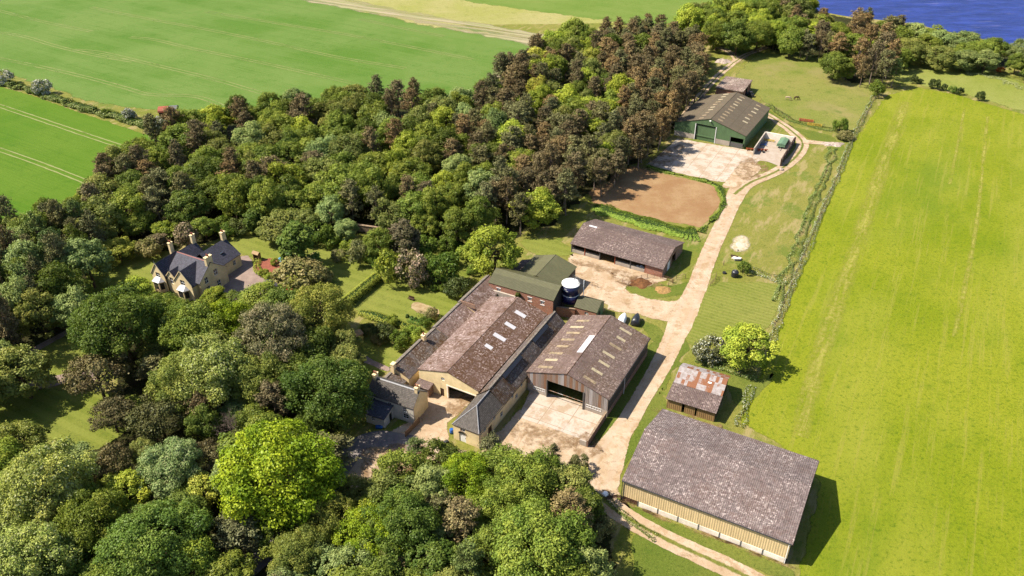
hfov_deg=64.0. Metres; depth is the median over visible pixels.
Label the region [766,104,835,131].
weeds
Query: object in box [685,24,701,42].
pine tree
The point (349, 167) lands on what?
tree
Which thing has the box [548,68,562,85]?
pine tree
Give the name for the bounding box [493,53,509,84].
pine tree
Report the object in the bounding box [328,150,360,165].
tree
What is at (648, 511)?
weeds
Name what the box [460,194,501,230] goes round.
tree
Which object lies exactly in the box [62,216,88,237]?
pine tree
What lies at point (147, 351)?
tree
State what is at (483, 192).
pine tree
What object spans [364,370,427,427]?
farm cottage
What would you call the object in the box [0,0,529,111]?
cereal field
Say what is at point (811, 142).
field gateway
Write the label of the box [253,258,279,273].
terrace
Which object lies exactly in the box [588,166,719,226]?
exercise paddock
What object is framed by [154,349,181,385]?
tree
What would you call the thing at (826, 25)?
pine tree
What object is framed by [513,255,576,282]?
green roofed barn
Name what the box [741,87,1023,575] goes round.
pasture field
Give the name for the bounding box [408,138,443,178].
tree
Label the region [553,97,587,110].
tree
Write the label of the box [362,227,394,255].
tree
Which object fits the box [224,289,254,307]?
tree
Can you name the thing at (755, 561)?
grass verge
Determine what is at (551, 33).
tree
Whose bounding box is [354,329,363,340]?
garden shed
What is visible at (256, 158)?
tree
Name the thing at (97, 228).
tree
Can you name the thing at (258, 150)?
tree
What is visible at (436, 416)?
farm yard
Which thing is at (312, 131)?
tree
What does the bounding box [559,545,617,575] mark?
tree
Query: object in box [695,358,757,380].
weeds
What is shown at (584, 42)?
tree
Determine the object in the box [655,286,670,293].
muck heap
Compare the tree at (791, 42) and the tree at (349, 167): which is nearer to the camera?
the tree at (349, 167)
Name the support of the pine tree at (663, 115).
on the ground at (768, 219)
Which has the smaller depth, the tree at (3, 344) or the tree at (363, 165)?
the tree at (3, 344)
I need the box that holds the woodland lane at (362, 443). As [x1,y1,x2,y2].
[233,430,414,575]
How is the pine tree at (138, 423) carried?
on the woodland floor at (132, 386)
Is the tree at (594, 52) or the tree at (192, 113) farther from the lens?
the tree at (594, 52)
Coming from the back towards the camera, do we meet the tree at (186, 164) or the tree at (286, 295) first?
the tree at (186, 164)
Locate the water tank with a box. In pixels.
[731,269,738,277]
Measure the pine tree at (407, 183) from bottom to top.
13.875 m
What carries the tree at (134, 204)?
on the woodland floor at (35, 338)
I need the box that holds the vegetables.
[407,310,433,325]
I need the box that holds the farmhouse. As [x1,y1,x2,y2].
[150,230,241,300]
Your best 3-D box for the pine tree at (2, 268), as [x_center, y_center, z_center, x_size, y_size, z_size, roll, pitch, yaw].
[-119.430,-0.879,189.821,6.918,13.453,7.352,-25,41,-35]
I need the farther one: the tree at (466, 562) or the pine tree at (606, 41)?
the pine tree at (606, 41)
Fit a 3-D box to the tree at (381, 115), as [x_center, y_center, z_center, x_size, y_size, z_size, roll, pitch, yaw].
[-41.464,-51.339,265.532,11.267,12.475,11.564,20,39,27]
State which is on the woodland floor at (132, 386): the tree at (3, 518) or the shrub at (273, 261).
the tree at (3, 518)
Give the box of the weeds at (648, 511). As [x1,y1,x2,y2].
[642,509,792,566]
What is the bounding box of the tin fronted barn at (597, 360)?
[526,315,650,416]
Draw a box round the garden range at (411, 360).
[384,275,496,386]
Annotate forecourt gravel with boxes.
[722,162,761,187]
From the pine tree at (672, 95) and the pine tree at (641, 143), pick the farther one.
the pine tree at (672, 95)
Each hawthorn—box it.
[0,69,14,85]
[30,79,52,95]
[120,108,137,119]
[150,116,166,130]
[691,332,725,366]
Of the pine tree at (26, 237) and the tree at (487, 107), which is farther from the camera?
the tree at (487, 107)
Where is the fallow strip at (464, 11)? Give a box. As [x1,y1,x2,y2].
[329,0,624,37]
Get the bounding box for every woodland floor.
[0,43,688,353]
[2,291,616,575]
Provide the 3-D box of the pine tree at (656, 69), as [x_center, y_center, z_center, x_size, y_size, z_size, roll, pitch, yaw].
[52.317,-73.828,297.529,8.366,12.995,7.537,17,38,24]
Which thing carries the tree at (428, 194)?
on the woodland floor at (35, 338)
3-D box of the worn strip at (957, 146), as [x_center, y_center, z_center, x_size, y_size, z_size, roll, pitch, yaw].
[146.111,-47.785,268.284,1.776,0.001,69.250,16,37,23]
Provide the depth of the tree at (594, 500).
133.91 m
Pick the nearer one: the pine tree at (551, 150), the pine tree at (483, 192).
the pine tree at (483, 192)
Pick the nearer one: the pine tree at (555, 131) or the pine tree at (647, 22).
the pine tree at (555, 131)
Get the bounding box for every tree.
[0,194,17,225]
[0,215,22,229]
[0,224,16,251]
[0,239,49,273]
[0,244,6,272]
[0,257,37,289]
[0,264,5,282]
[0,274,41,333]
[0,293,22,345]
[0,338,22,381]
[0,343,59,398]
[0,376,6,406]
[0,418,51,453]
[0,435,27,470]
[0,435,99,524]
[0,490,46,533]
[0,518,58,573]
[0,518,82,575]
[4,225,37,256]
[6,209,60,255]
[7,261,35,287]
[12,287,61,338]
[15,273,46,320]
[18,234,33,255]
[22,210,46,252]
[22,531,99,575]
[23,253,51,289]
[31,196,57,213]
[33,260,93,311]
[34,200,55,225]
[37,226,61,263]
[38,231,68,263]
[42,198,69,237]
[46,479,129,554]
[49,283,91,327]
[50,237,114,287]
[55,440,104,492]
[57,195,98,229]
[58,347,131,399]
[62,199,83,225]
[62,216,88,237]
[62,217,105,240]
[63,222,92,273]
[66,279,169,360]
[76,172,122,201]
[77,182,107,217]
[79,207,106,244]
[79,559,112,575]
[86,194,124,239]
[87,393,136,432]
[88,496,212,575]
[89,438,133,481]
[91,466,128,501]
[92,153,119,191]
[92,164,115,201]
[95,144,130,177]
[95,467,152,513]
[102,236,136,265]
[105,186,146,226]
[111,180,145,212]
[111,275,154,301]
[113,153,137,185]
[114,169,152,192]
[119,136,158,162]
[119,210,156,236]
[123,390,188,440]
[124,499,161,535]
[125,143,153,169]
[126,436,163,470]
[132,351,166,381]
[132,436,204,501]
[133,159,158,184]
[135,340,173,367]
[137,174,160,197]
[137,292,184,320]
[139,185,168,220]
[140,113,163,143]
[142,145,174,171]
[143,348,221,415]
[144,487,214,551]
[146,167,170,199]
[147,233,169,247]
[150,220,170,234]
[152,315,187,347]
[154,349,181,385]
[156,123,198,160]
[156,298,233,355]
[160,105,186,138]
[161,187,214,224]
[164,165,192,192]
[164,299,190,331]
[166,329,261,407]
[167,108,207,137]
[167,139,188,167]
[167,534,223,575]
[168,171,195,209]
[179,469,219,509]
[180,436,224,472]
[181,161,210,188]
[183,123,207,152]
[183,389,215,427]
[183,403,223,447]
[184,153,230,189]
[186,119,209,148]
[188,145,223,172]
[190,216,218,238]
[192,173,229,211]
[194,297,250,340]
[197,103,237,126]
[198,129,227,148]
[199,285,227,305]
[201,547,259,575]
[203,114,226,133]
[205,137,237,163]
[208,429,264,465]
[209,120,229,138]
[209,327,243,369]
[209,416,348,532]
[209,460,224,497]
[210,510,264,556]
[211,409,240,447]
[215,160,242,176]
[215,171,249,218]
[215,173,249,206]
[216,397,250,428]
[221,146,243,174]
[224,93,250,124]
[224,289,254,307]
[224,350,292,409]
[228,96,250,127]
[230,120,267,147]
[231,300,308,377]
[233,142,262,163]
[234,401,281,429]
[235,110,254,136]
[236,279,285,307]
[237,105,265,122]
[238,150,259,178]
[241,143,285,171]
[241,174,275,206]
[241,305,266,340]
[242,206,271,232]
[242,410,286,448]
[243,159,263,180]
[245,176,284,215]
[250,153,278,181]
[252,120,270,141]
[252,327,276,350]
[252,513,296,559]
[253,379,288,418]
[254,207,304,242]
[255,100,272,117]
[256,90,282,108]
[257,100,288,129]
[258,121,284,145]
[259,154,291,183]
[261,113,295,142]
[264,141,305,166]
[264,287,310,324]
[266,522,329,575]
[267,159,309,193]
[267,560,307,575]
[267,570,286,575]
[269,190,311,213]
[272,98,299,113]
[274,173,304,209]
[275,125,297,140]
[276,127,300,161]
[276,219,320,263]
[277,353,375,433]
[281,87,311,110]
[283,350,312,375]
[283,387,318,413]
[285,108,305,123]
[286,114,311,136]
[288,136,314,162]
[288,160,313,185]
[289,100,306,117]
[289,281,356,343]
[289,413,324,441]
[291,92,315,128]
[292,325,335,363]
[294,208,320,230]
[295,124,329,148]
[298,491,357,547]
[301,149,323,169]
[302,169,338,210]
[303,97,329,126]
[303,134,337,158]
[305,156,342,182]
[308,541,356,575]
[313,99,339,126]
[314,193,345,227]
[316,431,360,467]
[318,102,355,128]
[318,108,354,133]
[320,84,344,101]
[320,161,362,210]
[325,559,394,575]
[326,124,350,142]
[326,132,371,162]
[326,162,356,184]
[326,327,363,356]
[327,342,367,363]
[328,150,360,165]
[330,90,360,116]
[330,353,370,395]
[331,503,409,565]
[333,218,359,240]
[335,472,368,515]
[337,542,376,571]
[338,179,364,220]
[339,83,369,101]
[340,92,362,119]
[349,489,390,524]
[351,115,376,133]
[352,151,388,179]
[352,159,381,195]
[354,100,390,128]
[354,165,394,206]
[356,129,388,161]
[357,482,442,560]
[359,467,409,507]
[360,92,387,110]
[360,125,381,153]
[361,552,408,575]
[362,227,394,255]
[364,184,384,219]
[367,74,386,99]
[369,448,430,490]
[370,110,395,135]
[370,195,408,228]
[376,117,407,149]
[379,544,404,574]
[380,173,405,207]
[381,87,399,115]
[382,147,414,165]
[384,117,405,147]
[385,148,413,174]
[388,79,404,115]
[388,156,431,184]
[388,217,420,254]
[390,130,417,151]
[392,189,435,225]
[395,529,459,575]
[397,172,444,207]
[397,565,425,575]
[398,174,417,215]
[400,88,422,116]
[402,105,432,132]
[402,116,427,141]
[405,462,459,516]
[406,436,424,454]
[407,77,422,99]
[408,134,443,164]
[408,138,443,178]
[409,93,426,112]
[409,212,440,236]
[413,119,440,138]
[413,186,450,226]
[415,180,438,204]
[415,435,458,480]
[417,521,462,558]
[422,86,450,98]
[423,95,457,113]
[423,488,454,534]
[426,102,438,113]
[427,126,465,165]
[429,104,448,125]
[431,106,463,132]
[432,170,454,191]
[432,565,466,575]
[435,181,469,216]
[435,449,493,506]
[439,206,474,240]
[441,153,474,181]
[442,86,476,105]
[442,137,462,163]
[442,494,482,546]
[446,90,475,108]
[448,112,463,136]
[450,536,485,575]
[451,161,478,192]
[453,132,472,156]
[454,101,481,130]
[455,113,474,141]
[457,449,483,485]
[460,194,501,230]
[462,167,494,204]
[462,521,502,566]
[463,108,483,131]
[464,442,524,496]
[464,474,523,533]
[466,130,488,152]
[466,141,505,166]
[466,160,502,192]
[466,224,523,275]
[468,144,494,165]
[469,562,501,575]
[471,79,488,110]
[472,77,502,101]
[474,122,495,151]
[475,180,497,225]
[476,119,491,141]
[477,430,501,468]
[480,101,502,124]
[480,106,508,142]
[484,72,500,105]
[484,86,500,106]
[487,179,506,220]
[487,540,531,564]
[488,175,504,208]
[489,495,597,575]
[490,153,509,179]
[491,51,507,83]
[491,444,567,510]
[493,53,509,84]
[493,118,524,141]
[494,87,517,109]
[494,122,536,165]
[494,143,515,163]
[497,175,516,223]
[499,124,525,151]
[499,165,518,210]
[501,63,519,86]
[503,51,516,74]
[503,72,517,97]
[503,100,514,121]
[503,147,535,176]
[505,101,532,124]
[506,192,532,234]
[508,185,562,228]
[511,79,527,97]
[512,153,532,186]
[513,53,529,76]
[513,61,531,89]
[515,97,535,123]
[515,166,537,195]
[516,49,529,75]
[518,92,537,124]
[522,122,538,150]
[522,133,540,152]
[525,73,546,108]
[526,34,543,56]
[526,53,541,63]
[526,63,541,84]
[527,46,548,60]
[527,85,547,119]
[528,57,557,79]
[529,33,545,45]
[529,158,548,187]
[530,149,546,177]
[532,169,553,190]
[533,61,551,83]
[535,83,554,99]
[535,134,552,158]
[536,106,551,132]
[536,122,552,149]
[539,142,561,168]
[541,29,564,43]
[541,36,560,54]
[541,181,561,207]
[542,94,559,109]
[542,97,559,123]
[542,461,593,511]
[544,49,559,66]
[545,112,562,132]
[545,148,561,168]
[546,51,568,82]
[546,79,562,93]
[546,135,571,176]
[547,127,564,156]
[547,165,559,193]
[548,38,564,55]
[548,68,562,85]
[548,104,572,125]
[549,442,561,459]
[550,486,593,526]
[553,82,581,103]
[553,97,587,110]
[553,165,576,204]
[554,167,580,215]
[555,113,578,133]
[555,483,606,530]
[557,17,589,35]
[557,43,576,78]
[558,119,581,144]
[558,563,601,575]
[559,30,580,57]
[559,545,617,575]
[561,144,582,183]
[563,36,583,62]
[564,151,588,195]
[565,135,583,158]
[567,59,578,76]
[567,79,587,93]
[569,59,586,82]
[570,108,590,147]
[571,51,588,70]
[572,69,584,90]
[572,107,594,142]
[575,26,596,40]
[576,40,593,55]
[578,67,598,92]
[578,88,597,101]
[578,133,602,178]
[580,96,602,107]
[581,47,602,65]
[583,57,606,77]
[583,117,603,146]
[584,153,603,189]
[585,33,596,46]
[585,100,597,134]
[587,76,602,97]
[588,72,611,98]
[589,30,604,48]
[591,100,611,122]
[591,142,618,177]
[591,147,611,174]
[591,157,611,196]
[593,121,611,143]
[595,33,624,54]
[596,37,618,50]
[597,50,609,68]
[598,129,631,168]
[599,16,613,33]
[600,55,621,71]
[602,72,618,96]
[602,98,619,120]
[603,41,620,60]
[604,88,621,118]
[605,73,634,99]
[606,27,617,37]
[607,109,622,137]
[608,62,624,74]
[608,147,626,186]
[610,135,632,175]
[611,49,628,70]
[613,16,624,39]
[616,28,633,36]
[617,84,632,108]
[617,106,628,132]
[619,32,637,58]
[621,82,639,116]
[622,40,636,75]
[622,118,639,164]
[623,34,633,68]
[623,114,639,156]
[624,18,639,35]
[625,96,646,121]
[626,61,639,76]
[627,15,642,33]
[628,53,642,67]
[628,66,646,78]
[628,92,643,116]
[628,129,650,168]
[630,47,643,64]
[631,33,651,53]
[631,70,644,90]
[632,76,648,93]
[632,110,654,162]
[635,25,646,47]
[637,86,655,109]
[639,54,654,64]
[640,13,653,31]
[641,18,653,34]
[641,44,655,67]
[641,59,654,78]
[641,77,662,99]
[641,99,663,126]
[643,115,658,154]
[647,67,666,84]
[647,71,666,90]
[648,32,663,63]
[648,56,667,81]
[649,45,658,62]
[650,24,664,41]
[651,40,665,55]
[651,87,668,106]
[652,91,669,108]
[653,106,671,150]
[654,14,667,27]
[654,107,672,144]
[655,21,665,34]
[659,26,674,56]
[662,50,677,88]
[663,45,682,78]
[663,84,670,106]
[665,27,683,46]
[665,90,681,133]
[667,21,681,34]
[669,59,687,84]
[669,64,688,88]
[670,30,688,49]
[670,78,684,122]
[673,2,706,29]
[674,78,691,117]
[675,6,704,30]
[678,46,694,68]
[682,27,691,46]
[682,70,701,105]
[682,71,698,110]
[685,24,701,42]
[687,34,696,48]
[687,54,704,75]
[689,41,698,50]
[689,42,705,52]
[690,50,710,82]
[691,1,709,8]
[692,32,709,50]
[692,68,708,101]
[697,52,711,78]
[700,19,732,49]
[701,3,727,24]
[702,15,720,43]
[703,0,720,7]
[703,3,728,20]
[718,0,738,11]
[718,18,757,54]
[719,322,782,370]
[726,10,749,23]
[729,2,757,17]
[742,0,774,14]
[744,18,777,51]
[746,14,768,29]
[749,8,773,20]
[765,0,788,20]
[768,20,790,48]
[774,15,790,30]
[777,24,804,57]
[778,0,790,8]
[778,0,813,18]
[779,15,809,33]
[788,7,800,17]
[791,4,802,13]
[796,0,819,12]
[798,28,809,56]
[800,13,810,24]
[800,33,819,59]
[807,13,831,31]
[807,22,828,43]
[810,13,834,22]
[814,20,829,45]
[814,30,828,58]
[816,8,829,19]
[816,21,831,51]
[818,50,853,79]
[822,21,853,40]
[822,31,836,53]
[828,31,849,52]
[828,32,864,57]
[839,62,855,79]
[847,14,865,32]
[850,7,863,28]
[852,37,870,75]
[853,27,867,54]
[857,55,871,86]
[859,12,874,30]
[860,24,879,61]
[862,6,874,27]
[866,41,884,83]
[868,30,895,72]
[876,20,890,31]
[877,48,896,82]
[879,21,893,32]
[881,14,902,33]
[883,31,896,42]
[885,38,902,78]
[887,43,916,69]
[889,24,914,39]
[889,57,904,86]
[893,15,907,27]
[898,37,930,62]
[905,22,931,37]
[915,24,947,40]
[916,34,943,44]
[920,33,944,56]
[920,45,955,69]
[927,29,956,44]
[943,30,980,50]
[950,49,982,70]
[953,41,989,60]
[968,48,1002,72]
[972,39,999,58]
[984,37,1009,57]
[1005,37,1023,58]
[1005,52,1023,73]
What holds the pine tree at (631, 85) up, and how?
on the woodland floor at (35, 338)
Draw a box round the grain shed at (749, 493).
[621,409,818,563]
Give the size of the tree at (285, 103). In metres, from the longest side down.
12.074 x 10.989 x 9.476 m
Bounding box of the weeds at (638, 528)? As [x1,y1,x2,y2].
[602,492,657,541]
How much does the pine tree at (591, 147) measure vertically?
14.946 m
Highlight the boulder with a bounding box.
[602,491,608,496]
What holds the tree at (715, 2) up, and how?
on the shelterbelt floor at (854, 79)
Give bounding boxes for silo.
[562,275,583,306]
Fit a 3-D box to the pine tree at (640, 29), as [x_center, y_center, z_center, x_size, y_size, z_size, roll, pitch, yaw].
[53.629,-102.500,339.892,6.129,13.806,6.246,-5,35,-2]
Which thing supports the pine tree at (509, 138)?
on the woodland floor at (35, 338)
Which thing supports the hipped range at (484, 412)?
on the ground at (768, 219)
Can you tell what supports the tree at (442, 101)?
on the woodland floor at (35, 338)
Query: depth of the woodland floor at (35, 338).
228.70 m
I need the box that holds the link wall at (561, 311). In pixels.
[556,306,574,317]
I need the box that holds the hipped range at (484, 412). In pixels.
[452,311,565,447]
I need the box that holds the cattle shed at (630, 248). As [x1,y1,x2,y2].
[570,219,684,277]
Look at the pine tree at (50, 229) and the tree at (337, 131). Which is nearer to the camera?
the pine tree at (50, 229)
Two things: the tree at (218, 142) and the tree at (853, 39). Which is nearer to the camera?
the tree at (218, 142)
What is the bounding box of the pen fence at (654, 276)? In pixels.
[622,274,673,285]
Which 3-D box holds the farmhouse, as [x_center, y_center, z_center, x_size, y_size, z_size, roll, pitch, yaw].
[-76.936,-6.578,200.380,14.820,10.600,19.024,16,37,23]
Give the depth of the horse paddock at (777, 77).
309.43 m
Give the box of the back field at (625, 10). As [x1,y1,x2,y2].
[466,0,712,25]
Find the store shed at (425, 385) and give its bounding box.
[415,378,433,397]
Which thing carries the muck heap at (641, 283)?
on the cattle yard at (612, 292)
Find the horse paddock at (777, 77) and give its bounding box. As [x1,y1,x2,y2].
[736,48,874,132]
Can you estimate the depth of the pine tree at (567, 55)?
316.22 m
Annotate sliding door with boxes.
[696,125,715,142]
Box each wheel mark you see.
[0,33,128,61]
[0,57,223,104]
[0,104,120,144]
[0,107,116,146]
[0,147,86,179]
[1,152,83,182]
[2,10,91,30]
[2,12,87,31]
[4,32,133,60]
[4,60,217,105]
[72,50,259,93]
[79,49,261,91]
[93,8,402,68]
[95,7,406,67]
[131,36,359,83]
[136,38,349,83]
[207,12,469,59]
[209,11,473,58]
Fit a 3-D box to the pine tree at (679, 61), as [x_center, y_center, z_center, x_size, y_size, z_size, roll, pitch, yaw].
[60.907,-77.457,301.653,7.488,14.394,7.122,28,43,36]
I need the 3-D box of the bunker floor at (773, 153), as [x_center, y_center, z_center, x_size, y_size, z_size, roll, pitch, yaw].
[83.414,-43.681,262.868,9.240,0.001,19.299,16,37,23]
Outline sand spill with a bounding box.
[731,235,749,251]
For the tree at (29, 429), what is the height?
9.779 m
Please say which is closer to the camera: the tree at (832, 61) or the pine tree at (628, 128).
the pine tree at (628, 128)
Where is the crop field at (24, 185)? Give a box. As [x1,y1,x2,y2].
[0,86,157,218]
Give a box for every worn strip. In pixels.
[798,106,905,436]
[949,111,963,183]
[954,116,988,333]
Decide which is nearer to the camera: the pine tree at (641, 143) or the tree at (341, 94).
the pine tree at (641, 143)
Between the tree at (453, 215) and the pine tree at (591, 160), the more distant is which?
the pine tree at (591, 160)
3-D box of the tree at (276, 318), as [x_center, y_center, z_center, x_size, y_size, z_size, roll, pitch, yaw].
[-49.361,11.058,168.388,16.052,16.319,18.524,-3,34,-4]
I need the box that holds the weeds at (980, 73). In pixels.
[919,59,1023,88]
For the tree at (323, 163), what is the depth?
233.75 m
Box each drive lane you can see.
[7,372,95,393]
[26,325,80,354]
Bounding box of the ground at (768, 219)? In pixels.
[0,13,1023,575]
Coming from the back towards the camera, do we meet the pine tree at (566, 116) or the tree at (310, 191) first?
the pine tree at (566, 116)
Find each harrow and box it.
[799,118,813,121]
[807,122,821,126]
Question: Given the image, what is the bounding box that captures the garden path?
[339,344,389,370]
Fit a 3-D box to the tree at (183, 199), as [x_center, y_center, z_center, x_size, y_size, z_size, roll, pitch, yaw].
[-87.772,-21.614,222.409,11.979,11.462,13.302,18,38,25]
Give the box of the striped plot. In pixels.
[686,281,781,344]
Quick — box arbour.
[251,250,260,259]
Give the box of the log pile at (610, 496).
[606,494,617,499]
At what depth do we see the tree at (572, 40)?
323.90 m
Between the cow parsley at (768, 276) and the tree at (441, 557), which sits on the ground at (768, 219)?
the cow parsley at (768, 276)
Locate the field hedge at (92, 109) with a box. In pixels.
[0,80,165,130]
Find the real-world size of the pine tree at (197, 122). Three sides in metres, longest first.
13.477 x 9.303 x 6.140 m
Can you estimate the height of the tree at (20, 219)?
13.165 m
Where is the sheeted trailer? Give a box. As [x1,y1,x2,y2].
[776,137,788,148]
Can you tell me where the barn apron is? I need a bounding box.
[519,391,601,439]
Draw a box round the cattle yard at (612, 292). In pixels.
[569,254,677,320]
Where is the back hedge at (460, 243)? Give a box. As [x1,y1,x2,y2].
[426,234,481,252]
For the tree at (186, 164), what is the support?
on the woodland floor at (35, 338)
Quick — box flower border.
[252,258,270,279]
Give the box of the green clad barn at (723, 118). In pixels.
[674,92,770,148]
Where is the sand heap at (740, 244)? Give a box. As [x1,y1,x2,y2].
[736,242,745,247]
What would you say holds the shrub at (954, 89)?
on the ground at (768, 219)
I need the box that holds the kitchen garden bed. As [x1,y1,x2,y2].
[411,302,438,314]
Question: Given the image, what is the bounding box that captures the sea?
[817,0,1023,43]
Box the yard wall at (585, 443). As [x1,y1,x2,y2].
[579,411,606,446]
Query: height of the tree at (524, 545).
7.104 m
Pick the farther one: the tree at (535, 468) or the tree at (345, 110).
the tree at (345, 110)
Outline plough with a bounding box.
[746,148,767,151]
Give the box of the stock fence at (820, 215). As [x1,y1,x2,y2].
[772,94,877,331]
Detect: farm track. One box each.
[583,188,747,494]
[673,45,737,127]
[728,113,808,195]
[733,46,768,61]
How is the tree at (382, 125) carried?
on the woodland floor at (35, 338)
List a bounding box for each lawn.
[0,389,149,449]
[39,330,96,374]
[86,252,167,300]
[219,228,286,258]
[318,237,471,332]
[358,340,404,375]
[521,238,573,255]
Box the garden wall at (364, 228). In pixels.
[354,223,394,235]
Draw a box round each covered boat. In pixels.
[618,313,626,322]
[630,313,639,325]
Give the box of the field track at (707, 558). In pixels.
[587,474,764,575]
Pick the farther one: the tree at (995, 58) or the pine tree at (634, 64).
the tree at (995, 58)
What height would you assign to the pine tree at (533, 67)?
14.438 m
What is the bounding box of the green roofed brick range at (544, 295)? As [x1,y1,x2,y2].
[488,267,564,315]
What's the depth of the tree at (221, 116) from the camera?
273.30 m
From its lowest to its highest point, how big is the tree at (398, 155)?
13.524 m
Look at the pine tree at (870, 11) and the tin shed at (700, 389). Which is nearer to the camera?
the tin shed at (700, 389)
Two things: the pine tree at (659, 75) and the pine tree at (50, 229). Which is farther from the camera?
the pine tree at (659, 75)
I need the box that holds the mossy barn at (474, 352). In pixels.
[417,296,546,397]
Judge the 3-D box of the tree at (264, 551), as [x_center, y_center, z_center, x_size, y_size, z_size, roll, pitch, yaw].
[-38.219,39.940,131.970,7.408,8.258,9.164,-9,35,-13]
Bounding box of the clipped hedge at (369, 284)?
[343,272,382,303]
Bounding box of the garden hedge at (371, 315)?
[358,309,421,332]
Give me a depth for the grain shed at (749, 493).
138.01 m
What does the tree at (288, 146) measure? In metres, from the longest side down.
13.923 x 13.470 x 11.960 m
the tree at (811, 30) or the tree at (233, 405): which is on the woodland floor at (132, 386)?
the tree at (233, 405)
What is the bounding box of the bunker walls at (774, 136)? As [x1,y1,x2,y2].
[753,131,795,165]
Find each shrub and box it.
[101,108,109,114]
[133,236,163,257]
[158,223,182,238]
[172,221,198,247]
[214,214,232,228]
[216,221,238,238]
[228,217,250,236]
[258,268,268,276]
[265,272,272,279]
[270,254,324,290]
[270,258,278,265]
[304,219,333,243]
[306,265,333,284]
[322,235,339,248]
[330,231,343,243]
[330,249,346,261]
[338,240,352,251]
[346,238,368,263]
[359,323,374,335]
[360,251,373,263]
[366,254,379,267]
[370,321,395,343]
[370,332,384,345]
[371,248,405,283]
[385,313,398,326]
[390,327,411,350]
[394,248,430,289]
[407,325,421,340]
[407,333,421,345]
[418,234,438,252]
[418,246,432,260]
[419,316,431,327]
[423,274,438,287]
[424,252,459,283]
[424,306,437,320]
[430,284,437,290]
[437,283,445,291]
[438,234,457,252]
[440,251,460,266]
[443,276,470,298]
[456,243,473,259]
[465,264,478,274]
[567,453,588,470]
[591,515,617,542]
[737,260,751,273]
[832,118,848,131]
[835,130,853,140]
[869,79,886,95]
[909,74,917,82]
[928,79,940,87]
[941,83,947,90]
[948,85,956,92]
[955,87,964,93]
[975,91,985,99]
[996,67,1005,71]
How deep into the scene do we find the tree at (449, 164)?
236.19 m
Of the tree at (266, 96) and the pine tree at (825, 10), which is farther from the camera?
the pine tree at (825, 10)
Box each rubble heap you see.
[715,58,732,63]
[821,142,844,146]
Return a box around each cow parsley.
[733,384,756,427]
[746,267,786,283]
[768,95,875,341]
[772,146,837,302]
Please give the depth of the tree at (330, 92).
283.49 m
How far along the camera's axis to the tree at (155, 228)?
217.76 m
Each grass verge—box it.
[589,340,660,445]
[616,495,794,575]
[623,392,666,467]
[626,282,688,297]
[630,535,721,575]
[639,320,663,341]
[660,340,773,404]
[719,43,762,53]
[769,110,835,141]
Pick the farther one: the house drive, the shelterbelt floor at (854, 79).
the shelterbelt floor at (854, 79)
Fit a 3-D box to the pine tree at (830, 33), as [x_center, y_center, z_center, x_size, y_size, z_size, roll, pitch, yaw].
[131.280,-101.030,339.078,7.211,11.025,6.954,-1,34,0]
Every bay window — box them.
[152,276,166,292]
[176,285,191,300]
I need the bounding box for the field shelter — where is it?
[157,105,178,115]
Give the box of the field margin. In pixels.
[308,0,547,101]
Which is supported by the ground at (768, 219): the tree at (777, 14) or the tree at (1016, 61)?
the tree at (1016, 61)
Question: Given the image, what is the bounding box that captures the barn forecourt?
[647,139,767,181]
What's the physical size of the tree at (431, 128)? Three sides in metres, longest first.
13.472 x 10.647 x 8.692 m
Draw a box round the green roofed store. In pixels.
[574,295,604,314]
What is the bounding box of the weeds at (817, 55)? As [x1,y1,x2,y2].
[774,46,823,58]
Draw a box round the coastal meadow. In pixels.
[892,57,1023,109]
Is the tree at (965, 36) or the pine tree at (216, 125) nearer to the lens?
the pine tree at (216, 125)
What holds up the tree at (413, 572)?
on the woodland floor at (132, 386)
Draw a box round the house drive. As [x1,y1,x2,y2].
[223,255,279,299]
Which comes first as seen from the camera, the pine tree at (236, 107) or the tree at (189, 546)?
the tree at (189, 546)
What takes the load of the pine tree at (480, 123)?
on the woodland floor at (35, 338)
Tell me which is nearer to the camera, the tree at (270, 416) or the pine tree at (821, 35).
the tree at (270, 416)
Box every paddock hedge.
[590,203,699,240]
[647,164,726,233]
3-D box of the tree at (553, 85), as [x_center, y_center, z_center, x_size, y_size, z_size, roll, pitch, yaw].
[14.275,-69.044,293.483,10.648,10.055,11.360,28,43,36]
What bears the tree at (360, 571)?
on the woodland floor at (132, 386)
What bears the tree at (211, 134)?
on the woodland floor at (35, 338)
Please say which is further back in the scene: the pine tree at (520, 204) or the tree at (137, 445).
the pine tree at (520, 204)
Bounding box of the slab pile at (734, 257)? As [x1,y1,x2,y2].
[730,254,741,260]
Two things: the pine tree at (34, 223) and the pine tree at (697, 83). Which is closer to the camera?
the pine tree at (34, 223)
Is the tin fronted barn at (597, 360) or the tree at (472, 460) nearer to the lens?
the tree at (472, 460)
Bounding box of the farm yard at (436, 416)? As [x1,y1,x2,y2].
[348,390,619,494]
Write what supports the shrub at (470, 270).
on the ground at (768, 219)
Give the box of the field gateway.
[803,139,824,144]
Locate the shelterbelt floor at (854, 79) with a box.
[698,9,1010,82]
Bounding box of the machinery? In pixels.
[745,91,753,96]
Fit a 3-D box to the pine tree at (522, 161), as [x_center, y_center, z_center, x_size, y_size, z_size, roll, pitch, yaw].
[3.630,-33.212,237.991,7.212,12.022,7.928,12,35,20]
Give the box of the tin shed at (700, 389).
[666,363,729,421]
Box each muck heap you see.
[629,278,651,288]
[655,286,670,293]
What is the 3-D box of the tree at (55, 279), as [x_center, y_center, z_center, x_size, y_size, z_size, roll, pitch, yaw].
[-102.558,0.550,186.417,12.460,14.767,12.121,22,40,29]
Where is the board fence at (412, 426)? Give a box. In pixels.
[405,417,419,436]
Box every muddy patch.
[362,444,421,476]
[447,393,474,414]
[512,424,579,448]
[574,261,659,286]
[575,432,601,456]
[640,145,683,169]
[736,158,767,179]
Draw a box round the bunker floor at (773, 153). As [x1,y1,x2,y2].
[753,139,790,165]
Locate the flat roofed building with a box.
[716,76,752,95]

